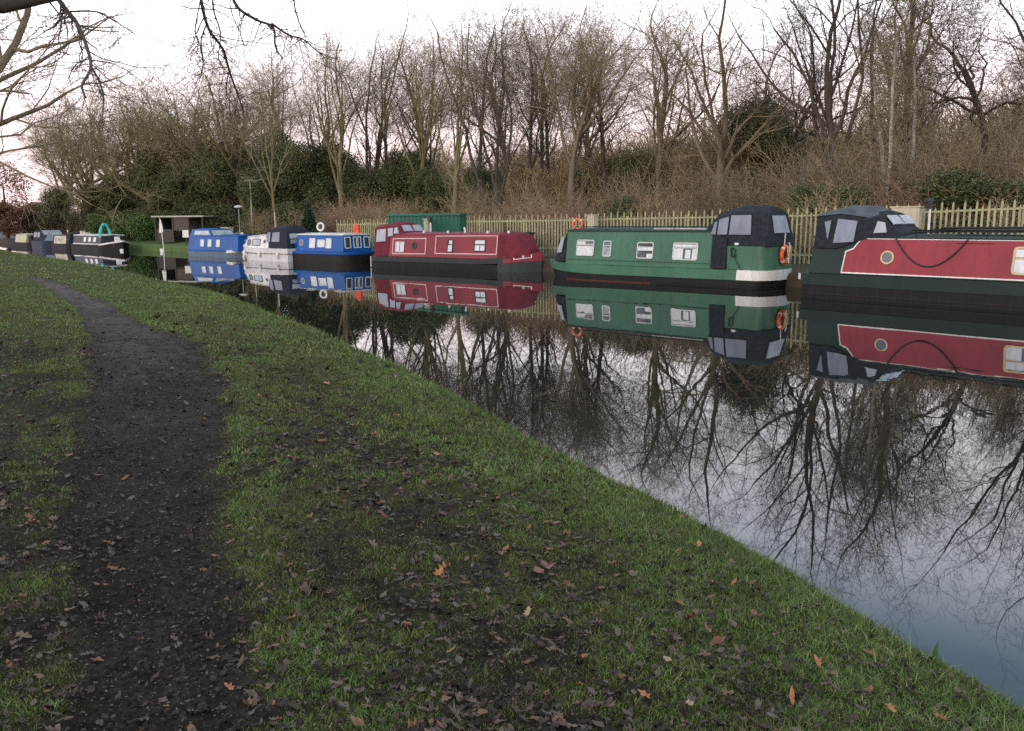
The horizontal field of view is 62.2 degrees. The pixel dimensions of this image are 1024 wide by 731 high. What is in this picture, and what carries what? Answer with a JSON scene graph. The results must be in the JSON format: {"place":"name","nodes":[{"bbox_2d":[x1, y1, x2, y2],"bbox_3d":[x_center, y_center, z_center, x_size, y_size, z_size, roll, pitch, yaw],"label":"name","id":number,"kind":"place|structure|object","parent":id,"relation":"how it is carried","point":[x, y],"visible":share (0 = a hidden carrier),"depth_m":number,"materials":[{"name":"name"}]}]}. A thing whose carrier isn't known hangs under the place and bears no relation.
{"place":"outdoors","nodes":[
{"label":"outdoors","id":0,"kind":"place"},
{"bbox_2d":[32,278,250,730],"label":"path","id":1,"kind":"structure","parent":0,"point":[94,308],"depth_m":4.50,"materials":[{"name":"grey gravel"}]},
{"bbox_2d":[0,149,974,287],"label":"bank","id":2,"kind":"structure","parent":0,"point":[793,280],"depth_m":46.04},
{"bbox_2d":[0,200,27,234],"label":"copper tree","id":3,"kind":"object","parent":2,"relation":"on","point":[4,207],"visible":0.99,"depth_m":79.47,"materials":[{"name":"brown plant"}]},
{"bbox_2d":[0,159,34,238],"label":"copper tree","id":4,"kind":"object","parent":2,"relation":"on","point":[6,180],"visible":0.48,"depth_m":86.32,"materials":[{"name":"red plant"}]},
{"bbox_2d":[2,201,44,236],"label":"copper tree","id":5,"kind":"object","parent":2,"relation":"on","point":[18,212],"visible":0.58,"depth_m":82.47,"materials":[{"name":"brown plant"}]},
{"bbox_2d":[29,185,81,233],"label":"evergreen tree","id":6,"kind":"object","parent":2,"relation":"on","point":[58,211],"visible":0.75,"depth_m":81.92,"materials":[{"name":"green plant"}]},
{"bbox_2d":[4,95,133,231],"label":"bare tree","id":7,"kind":"object","parent":2,"relation":"on","point":[64,175],"visible":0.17,"depth_m":82.30,"materials":[{"name":"brown plant"}]},
{"bbox_2d":[5,74,168,224],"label":"bare tree","id":8,"kind":"object","parent":2,"relation":"on","point":[46,157],"visible":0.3,"depth_m":75.21,"materials":[{"name":"brown plant"}]},
{"bbox_2d":[60,182,118,230],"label":"evergreen tree","id":9,"kind":"object","parent":2,"relation":"on","point":[81,212],"visible":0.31,"depth_m":77.80,"materials":[{"name":"green plant"}]},
{"bbox_2d":[8,57,203,238],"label":"bare tree","id":10,"kind":"object","parent":2,"relation":"on","point":[94,163],"visible":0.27,"depth_m":71.88,"materials":[{"name":"brown plant"}]},
{"bbox_2d":[83,211,135,240],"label":"hedge","id":11,"kind":"object","parent":2,"relation":"on","point":[91,222],"visible":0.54,"depth_m":70.57,"materials":[{"name":"green plant"}]},
{"bbox_2d":[20,55,221,232],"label":"bare tree","id":12,"kind":"object","parent":2,"relation":"on","point":[129,163],"visible":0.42,"depth_m":69.57,"materials":[{"name":"brown plant"}]},
{"bbox_2d":[96,173,155,218],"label":"evergreen tree","id":13,"kind":"object","parent":2,"relation":"on","point":[115,202],"visible":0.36,"depth_m":73.48,"materials":[{"name":"green plant"}]},
{"bbox_2d":[126,214,156,241],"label":"hedge","id":14,"kind":"object","parent":2,"relation":"on","point":[141,228],"visible":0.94,"depth_m":67.47,"materials":[{"name":"green plant"}]},
{"bbox_2d":[130,148,188,232],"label":"evergreen tree","id":15,"kind":"object","parent":2,"relation":"on","point":[148,184],"visible":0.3,"depth_m":69.47,"materials":[{"name":"green plant"}]},
{"bbox_2d":[149,161,214,231],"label":"evergreen tree","id":16,"kind":"object","parent":2,"relation":"on","point":[185,199],"visible":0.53,"depth_m":67.88,"materials":[{"name":"green plant"}]},
{"bbox_2d":[151,215,219,241],"bbox_3d":[-24.780,-10.418,64.732,4.324,1.969,2.392,2,10,12],"label":"open shelter","id":17,"kind":"object","parent":2,"relation":"on","point":[171,225],"visible":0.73,"depth_m":64.19,"materials":[{"name":"wood"}]},
{"bbox_2d":[96,59,299,224],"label":"bare tree","id":18,"kind":"object","parent":2,"relation":"on","point":[174,138],"visible":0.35,"depth_m":67.13,"materials":[{"name":"brown plant"}]},
{"bbox_2d":[85,39,320,232],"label":"bare tree","id":19,"kind":"object","parent":2,"relation":"on","point":[192,135],"visible":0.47,"depth_m":65.59,"materials":[{"name":"brown plant"}]},
{"bbox_2d":[139,30,302,220],"bbox_3d":[-21.543,-17.191,64.698,9.679,15.360,16.592,7,13,38],"label":"bare tree","id":20,"kind":"object","parent":2,"relation":"on","point":[227,148],"visible":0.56,"depth_m":63.99,"materials":[{"name":"brown plant"}]},
{"bbox_2d":[178,148,267,232],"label":"evergreen tree","id":21,"kind":"object","parent":2,"relation":"on","point":[228,220],"visible":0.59,"depth_m":65.17,"materials":[{"name":"green plant"}]},
{"bbox_2d":[231,204,278,234],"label":"bush","id":22,"kind":"object","parent":2,"relation":"on","point":[264,221],"visible":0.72,"depth_m":59.07,"materials":[{"name":"plant"}]},
{"bbox_2d":[205,41,318,226],"bbox_3d":[-15.895,-14.155,54.356,6.807,13.176,3.971,1,10,8],"label":"bare tree","id":23,"kind":"object","parent":2,"relation":"on","point":[272,142],"visible":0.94,"depth_m":54.48,"materials":[{"name":"brown plant"}]},
{"bbox_2d":[232,166,298,234],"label":"evergreen tree","id":24,"kind":"object","parent":2,"relation":"on","point":[259,192],"visible":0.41,"depth_m":61.82,"materials":[{"name":"green plant"}]},
{"bbox_2d":[197,7,336,189],"bbox_3d":[-17.584,-17.247,61.568,9.493,16.496,8.992,-7,12,-35],"label":"bare tree","id":25,"kind":"object","parent":2,"relation":"on","point":[286,72],"visible":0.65,"depth_m":61.33,"materials":[{"name":"brown plant"}]},
{"bbox_2d":[257,130,326,225],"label":"evergreen tree","id":26,"kind":"object","parent":2,"relation":"on","point":[289,193],"visible":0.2,"depth_m":61.36,"materials":[{"name":"green plant"}]},
{"bbox_2d":[266,134,350,227],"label":"evergreen tree","id":27,"kind":"object","parent":2,"relation":"on","point":[297,171],"visible":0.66,"depth_m":59.75,"materials":[{"name":"green plant"}]},
{"bbox_2d":[300,200,319,232],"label":"conifer tree","id":28,"kind":"object","parent":2,"relation":"on","point":[309,223],"visible":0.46,"depth_m":50.03,"materials":[{"name":"green plant"}]},
{"bbox_2d":[295,149,364,228],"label":"evergreen tree","id":29,"kind":"object","parent":2,"relation":"on","point":[316,173],"visible":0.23,"depth_m":60.26,"materials":[{"name":"green plant"}]},
{"bbox_2d":[265,2,396,204],"bbox_3d":[-14.028,-18.383,64.106,9.074,17.738,10.180,1,10,11],"label":"bare tree","id":30,"kind":"object","parent":2,"relation":"on","point":[315,122],"visible":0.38,"depth_m":64.22,"materials":[{"name":"brown plant"}]},
{"bbox_2d":[282,195,382,232],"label":"bush","id":31,"kind":"object","parent":2,"relation":"on","point":[328,214],"visible":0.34,"depth_m":53.19,"materials":[{"name":"plant"}]},
{"bbox_2d":[280,0,401,214],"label":"bare tree","id":32,"kind":"object","parent":2,"relation":"on","point":[342,131],"visible":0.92,"depth_m":56.77,"materials":[{"name":"brown plant"}]},
{"bbox_2d":[334,162,407,217],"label":"evergreen tree","id":33,"kind":"object","parent":2,"relation":"on","point":[358,183],"visible":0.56,"depth_m":57.83,"materials":[{"name":"green plant"}]},
{"bbox_2d":[324,7,425,209],"bbox_3d":[-9.483,-18.697,64.291,8.933,17.177,9.161,-5,11,-26],"label":"bare tree","id":34,"kind":"object","parent":2,"relation":"on","point":[384,138],"visible":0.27,"depth_m":63.48,"materials":[{"name":"brown plant"}]},
{"bbox_2d":[293,0,481,210],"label":"bare tree","id":35,"kind":"object","parent":2,"relation":"on","point":[379,138],"visible":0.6,"depth_m":58.11,"materials":[{"name":"brown plant"}]},
{"bbox_2d":[379,145,439,213],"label":"evergreen tree","id":36,"kind":"object","parent":2,"relation":"on","point":[404,166],"visible":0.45,"depth_m":57.96,"materials":[{"name":"green plant"}]},
{"bbox_2d":[353,0,470,176],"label":"bare tree","id":37,"kind":"object","parent":2,"relation":"on","point":[401,63],"visible":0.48,"depth_m":57.68,"materials":[{"name":"brown plant"}]},
{"bbox_2d":[344,2,495,213],"bbox_3d":[-6.121,-16.451,55.709,9.572,16.679,8.532,-4,10,-20],"label":"bare tree","id":38,"kind":"object","parent":2,"relation":"on","point":[421,131],"visible":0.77,"depth_m":55.81,"materials":[{"name":"brown plant"}]},
{"bbox_2d":[386,213,466,231],"bbox_3d":[-4.194,-6.438,41.288,5.348,1.870,0.500,9,13,42],"label":"storage container","id":39,"kind":"object","parent":2,"relation":"on","point":[449,222],"visible":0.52,"depth_m":40.24,"materials":[{"name":"green metal"}]},
{"bbox_2d":[405,164,459,213],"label":"evergreen tree","id":40,"kind":"object","parent":2,"relation":"on","point":[420,183],"visible":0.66,"depth_m":55.46,"materials":[{"name":"green plant"}]},
{"bbox_2d":[403,0,502,212],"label":"bare tree","id":41,"kind":"object","parent":2,"relation":"on","point":[458,137],"visible":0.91,"depth_m":48.36,"materials":[{"name":"brown plant"}]},
{"bbox_2d":[441,175,504,229],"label":"bush","id":42,"kind":"object","parent":2,"relation":"on","point":[473,196],"visible":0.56,"depth_m":45.00,"materials":[{"name":"plant"}]},
{"bbox_2d":[457,165,507,222],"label":"evergreen tree","id":43,"kind":"object","parent":2,"relation":"on","point":[486,177],"visible":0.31,"depth_m":52.90,"materials":[{"name":"green plant"}]},
{"bbox_2d":[423,0,551,197],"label":"bare tree","id":44,"kind":"object","parent":2,"relation":"on","point":[486,137],"visible":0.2,"depth_m":58.20,"materials":[{"name":"brown plant"}]},
{"bbox_2d":[420,0,559,169],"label":"bare tree","id":45,"kind":"object","parent":2,"relation":"on","point":[480,138],"visible":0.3,"depth_m":56.99,"materials":[{"name":"brown plant"}]},
{"bbox_2d":[399,0,594,224],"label":"bare tree","id":46,"kind":"object","parent":2,"relation":"on","point":[496,181],"visible":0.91,"depth_m":48.35,"materials":[{"name":"brown plant"}]},
{"bbox_2d":[473,189,558,235],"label":"bush","id":47,"kind":"object","parent":2,"relation":"on","point":[534,206],"visible":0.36,"depth_m":43.11,"materials":[{"name":"plant"}]},
{"bbox_2d":[469,0,587,193],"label":"bare tree","id":48,"kind":"object","parent":2,"relation":"on","point":[533,111],"visible":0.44,"depth_m":52.50,"materials":[{"name":"brown plant"}]},
{"bbox_2d":[476,0,597,209],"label":"bare tree","id":49,"kind":"object","parent":2,"relation":"on","point":[542,122],"visible":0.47,"depth_m":52.40,"materials":[{"name":"brown plant"}]},
{"bbox_2d":[481,0,597,190],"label":"bare tree","id":50,"kind":"object","parent":2,"relation":"on","point":[547,165],"visible":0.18,"depth_m":54.03,"materials":[{"name":"brown plant"}]},
{"bbox_2d":[71,66,1023,263],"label":"undergrowth","id":51,"kind":"object","parent":2,"relation":"on","point":[555,187],"visible":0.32,"depth_m":47.59,"materials":[{"name":"brown plant"}]},
{"bbox_2d":[505,179,617,249],"bbox_3d":[2.228,-7.125,40.738,5.498,3.405,5.499,0,10,0],"label":"bush","id":52,"kind":"object","parent":2,"relation":"on","point":[566,209],"visible":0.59,"depth_m":39.96,"materials":[{"name":"plant"}]},
{"bbox_2d":[566,167,611,214],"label":"evergreen tree","id":53,"kind":"object","parent":2,"relation":"on","point":[578,172],"visible":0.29,"depth_m":50.23,"materials":[{"name":"green plant"}]},
{"bbox_2d":[487,0,695,227],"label":"bare tree","id":54,"kind":"object","parent":2,"relation":"on","point":[580,130],"visible":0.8,"depth_m":46.66,"materials":[{"name":"brown plant"}]},
{"bbox_2d":[525,0,662,169],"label":"bare tree","id":55,"kind":"object","parent":2,"relation":"on","point":[587,138],"visible":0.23,"depth_m":53.61,"materials":[{"name":"brown plant"}]},
{"bbox_2d":[532,10,673,225],"bbox_3d":[5.261,-14.305,48.847,9.227,13.308,8.997,3,10,18],"label":"bare tree","id":56,"kind":"object","parent":2,"relation":"on","point":[602,131],"visible":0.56,"depth_m":48.26,"materials":[{"name":"brown plant"}]},
{"bbox_2d":[580,155,680,227],"bbox_3d":[5.596,-7.868,40.550,4.212,4.582,5.721,-10,14,-44],"label":"bush","id":57,"kind":"object","parent":2,"relation":"on","point":[633,189],"visible":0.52,"depth_m":40.00,"materials":[{"name":"plant"}]},
{"bbox_2d":[606,195,662,227],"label":"evergreen tree","id":58,"kind":"object","parent":2,"relation":"on","point":[617,205],"visible":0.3,"depth_m":38.14,"materials":[{"name":"green plant"}]},
{"bbox_2d":[608,148,676,207],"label":"evergreen tree","id":59,"kind":"object","parent":2,"relation":"on","point":[642,159],"visible":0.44,"depth_m":48.13,"materials":[{"name":"green plant"}]},
{"bbox_2d":[273,88,1023,197],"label":"woodland","id":60,"kind":"object","parent":2,"relation":"on","point":[512,169],"visible":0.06,"depth_m":58.97,"materials":[{"name":"plant"}]},
{"bbox_2d":[602,182,719,227],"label":"bush","id":61,"kind":"object","parent":2,"relation":"on","point":[653,211],"visible":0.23,"depth_m":36.83,"materials":[{"name":"plant"}]},
{"bbox_2d":[336,199,1023,263],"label":"palisade fence","id":62,"kind":"object","parent":2,"relation":"on","point":[924,212],"visible":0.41,"depth_m":31.81,"materials":[{"name":"wood"}]},
{"bbox_2d":[578,0,783,209],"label":"bare tree","id":63,"kind":"object","parent":2,"relation":"on","point":[657,150],"visible":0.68,"depth_m":42.05,"materials":[{"name":"brown plant"}]},
{"bbox_2d":[661,150,750,225],"bbox_3d":[8.214,-7.003,36.236,4.212,4.582,5.721,4,11,23],"label":"bush","id":64,"kind":"object","parent":2,"relation":"on","point":[700,206],"visible":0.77,"depth_m":35.86,"materials":[{"name":"plant"}]},
{"bbox_2d":[586,0,864,215],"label":"bare tree","id":65,"kind":"object","parent":2,"relation":"on","point":[719,149],"visible":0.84,"depth_m":38.77,"materials":[{"name":"brown plant"}]},
{"bbox_2d":[698,150,788,214],"bbox_3d":[9.653,-6.886,35.369,3.978,4.327,5.403,1,10,8],"label":"bush","id":66,"kind":"object","parent":2,"relation":"on","point":[743,196],"visible":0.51,"depth_m":35.05,"materials":[{"name":"plant"}]},
{"bbox_2d":[708,89,806,208],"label":"evergreen tree","id":67,"kind":"object","parent":2,"relation":"on","point":[763,138],"visible":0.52,"depth_m":42.51,"materials":[{"name":"green plant"}]},
{"bbox_2d":[714,0,824,121],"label":"bare tree","id":68,"kind":"object","parent":2,"relation":"on","point":[769,69],"visible":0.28,"depth_m":49.77,"materials":[{"name":"brown plant"}]},
{"bbox_2d":[652,11,902,186],"bbox_3d":[13.935,-12.501,43.970,12.339,10.886,11.271,-2,10,-11],"label":"bare tree","id":69,"kind":"object","parent":2,"relation":"on","point":[805,118],"visible":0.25,"depth_m":43.00,"materials":[{"name":"brown plant"}]},
{"bbox_2d":[650,0,954,186],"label":"bare tree","id":70,"kind":"object","parent":2,"relation":"on","point":[829,87],"visible":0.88,"depth_m":34.79,"materials":[{"name":"brown plant"}]},
{"bbox_2d":[739,108,897,219],"bbox_3d":[12.065,-7.268,33.701,6.992,5.600,5.148,-3,10,-13],"label":"bush","id":71,"kind":"object","parent":2,"relation":"on","point":[793,172],"visible":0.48,"depth_m":33.41,"materials":[{"name":"brown plant"}]},
{"bbox_2d":[785,180,872,246],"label":"evergreen tree","id":72,"kind":"object","parent":2,"relation":"on","point":[808,193],"visible":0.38,"depth_m":31.10,"materials":[{"name":"green plant"}]},
{"bbox_2d":[784,119,930,205],"bbox_3d":[12.727,-6.786,32.137,4.680,5.091,6.357,-4,11,-21],"label":"bush","id":73,"kind":"object","parent":2,"relation":"on","point":[855,177],"visible":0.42,"depth_m":31.67,"materials":[{"name":"plant"}]},
{"bbox_2d":[837,18,921,186],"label":"birch tree","id":74,"kind":"object","parent":2,"relation":"on","point":[874,107],"visible":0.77,"depth_m":32.39,"materials":[{"name":"white plant"}]},
{"bbox_2d":[858,0,940,200],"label":"birch tree","id":75,"kind":"object","parent":2,"relation":"on","point":[891,107],"visible":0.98,"depth_m":31.44,"materials":[{"name":"white plant"}]},
{"bbox_2d":[889,206,923,228],"bbox_3d":[11.817,-3.790,25.577,0.880,1.980,0.340,9,13,42],"label":"service cabinet","id":76,"kind":"object","parent":2,"relation":"on","point":[914,213],"visible":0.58,"depth_m":25.20,"materials":[{"name":"metal"}]},
{"bbox_2d":[814,0,1011,197],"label":"bare tree","id":77,"kind":"object","parent":2,"relation":"on","point":[930,21],"visible":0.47,"depth_m":35.46,"materials":[{"name":"brown plant"}]},
{"bbox_2d":[881,15,954,203],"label":"birch tree","id":78,"kind":"object","parent":2,"relation":"on","point":[915,104],"visible":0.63,"depth_m":33.23,"materials":[{"name":"white plant"}]},
{"bbox_2d":[823,0,1013,199],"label":"bare tree","id":79,"kind":"object","parent":2,"relation":"on","point":[945,93],"visible":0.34,"depth_m":36.30,"materials":[{"name":"brown plant"}]},
{"bbox_2d":[833,102,1009,227],"bbox_3d":[15.035,-6.870,31.618,5.148,5.600,6.992,-7,12,-35],"label":"bush","id":80,"kind":"object","parent":2,"relation":"on","point":[900,161],"visible":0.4,"depth_m":30.97,"materials":[{"name":"plant"}]},
{"bbox_2d":[837,0,1023,175],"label":"bare tree","id":81,"kind":"object","parent":2,"relation":"on","point":[975,102],"visible":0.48,"depth_m":36.61,"materials":[{"name":"brown plant"}]},
{"bbox_2d":[860,155,1012,233],"bbox_3d":[15.244,-5.679,30.747,6.011,3.568,6.010,-10,13,-42],"label":"bush","id":82,"kind":"object","parent":2,"relation":"on","point":[925,205],"visible":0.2,"depth_m":29.57,"materials":[{"name":"plant"}]},
{"bbox_2d":[859,90,1023,220],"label":"bush","id":83,"kind":"object","parent":2,"relation":"on","point":[966,139],"visible":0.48,"depth_m":30.63,"materials":[{"name":"brown plant"}]},
{"bbox_2d":[902,82,1023,224],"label":"bush","id":84,"kind":"object","parent":2,"relation":"on","point":[1006,165],"visible":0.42,"depth_m":29.72,"materials":[{"name":"plant"}]},
{"bbox_2d":[902,151,1023,233],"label":"bush","id":85,"kind":"object","parent":2,"relation":"on","point":[975,194],"visible":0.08,"depth_m":28.93,"materials":[{"name":"plant"}]},
{"bbox_2d":[912,165,1023,233],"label":"evergreen tree","id":86,"kind":"object","parent":2,"relation":"on","point":[957,189],"visible":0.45,"depth_m":28.57,"materials":[{"name":"green plant"}]},
{"bbox_2d":[924,0,1023,126],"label":"bare tree","id":87,"kind":"object","parent":2,"relation":"on","point":[1020,34],"visible":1,"depth_m":27.00,"materials":[{"name":"brown plant"}]},
{"bbox_2d":[960,14,1023,145],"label":"bare tree","id":88,"kind":"object","parent":2,"relation":"on","point":[1019,51],"visible":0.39,"depth_m":43.63,"materials":[{"name":"brown plant"}]},
{"bbox_2d":[0,243,1023,711],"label":"water","id":89,"kind":"structure","parent":0,"point":[866,455],"depth_m":9.95,"materials":[{"name":"black liquid"}]},
{"bbox_2d":[31,229,61,247],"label":"cabin cruiser","id":90,"kind":"object","parent":89,"relation":"on","point":[42,240],"visible":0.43,"depth_m":69.73,"materials":[{"name":"blue paint"}]},
{"bbox_2d":[51,230,79,248],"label":"narrowboat","id":91,"kind":"object","parent":89,"relation":"on","point":[63,241],"visible":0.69,"depth_m":66.22,"materials":[{"name":"black paint"}]},
{"bbox_2d":[70,223,128,250],"bbox_3d":[-30.665,-9.498,63.472,7.502,2.300,2.107,9,13,42],"label":"narrowboat","id":92,"kind":"object","parent":89,"relation":"on","point":[84,240],"visible":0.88,"depth_m":61.92,"materials":[{"name":"black paint"}]},
{"bbox_2d":[188,228,252,257],"bbox_3d":[-17.227,-7.249,50.927,5.990,1.960,2.064,8,13,39],"label":"narrowboat","id":93,"kind":"object","parent":89,"relation":"on","point":[214,242],"visible":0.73,"depth_m":50.24,"materials":[{"name":"blue paint"}]},
{"bbox_2d":[243,213,307,261],"bbox_3d":[-12.872,-6.747,45.389,5.185,2.800,2.165,8,13,39],"label":"cabin cruiser","id":94,"kind":"object","parent":89,"relation":"on","point":[276,244],"visible":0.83,"depth_m":43.99,"materials":[{"name":"white plastic"}]},
{"bbox_2d":[292,233,374,263],"bbox_3d":[-9.174,-5.865,43.188,5.060,1.760,2.160,7,12,37],"label":"cabin boat","id":95,"kind":"object","parent":89,"relation":"on","point":[343,248],"visible":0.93,"depth_m":42.01,"materials":[{"name":"blue paint"}]},
{"bbox_2d":[370,221,542,271],"bbox_3d":[-2.244,-4.968,36.055,8.544,2.330,2.100,7,12,35],"label":"narrowboat","id":96,"kind":"object","parent":89,"relation":"on","point":[404,245],"visible":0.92,"depth_m":35.09,"materials":[{"name":"red paint"}]},
{"bbox_2d":[550,205,793,288],"bbox_3d":[4.827,-3.892,28.259,8.998,2.770,2.116,8,13,40],"label":"narrowboat","id":97,"kind":"object","parent":89,"relation":"on","point":[739,247],"visible":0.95,"depth_m":26.51,"materials":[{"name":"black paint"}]},
{"bbox_2d":[672,242,698,259],"bbox_3d":[5.425,-3.577,26.620,0.880,0.540,0.089,8,13,40],"label":"window","id":98,"kind":"structure","parent":97,"relation":"in","point":[681,251],"depth_m":26.61,"materials":[{"name":"glass"}]},
{"bbox_2d":[798,205,1023,310],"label":"narrowboat","id":99,"kind":"object","parent":89,"relation":"on","point":[871,253],"visible":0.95,"depth_m":20.64,"materials":[{"name":"black paint"}]},
{"bbox_2d":[1011,247,1023,274],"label":"window","id":100,"kind":"structure","parent":99,"relation":"in","point":[1017,268],"depth_m":18.84,"materials":[{"name":"white glass"}]},
{"bbox_2d":[0,249,1023,730],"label":"ground","id":101,"kind":"structure","parent":0,"point":[38,412],"depth_m":4.20,"materials":[{"name":"green plant"}]},
{"bbox_2d":[0,0,185,245],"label":"bare tree","id":102,"kind":"object","parent":101,"relation":"on","point":[8,54],"visible":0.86,"depth_m":21.42,"materials":[{"name":"brown plant"}]},
{"bbox_2d":[0,0,361,171],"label":"overhanging tree","id":103,"kind":"object","parent":101,"relation":"on","point":[7,6],"visible":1,"depth_m":7.61,"materials":[{"name":"brown plant"}]},
{"bbox_2d":[0,275,1023,730],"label":"leaf litter","id":104,"kind":"object","parent":101,"relation":"on","point":[558,719],"visible":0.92,"depth_m":3.57,"materials":[{"name":"brown plant"}]},
{"bbox_2d":[0,0,1023,221],"label":"sky","id":105,"kind":"structure","parent":0,"point":[260,8],"materials":[{"name":"white"}]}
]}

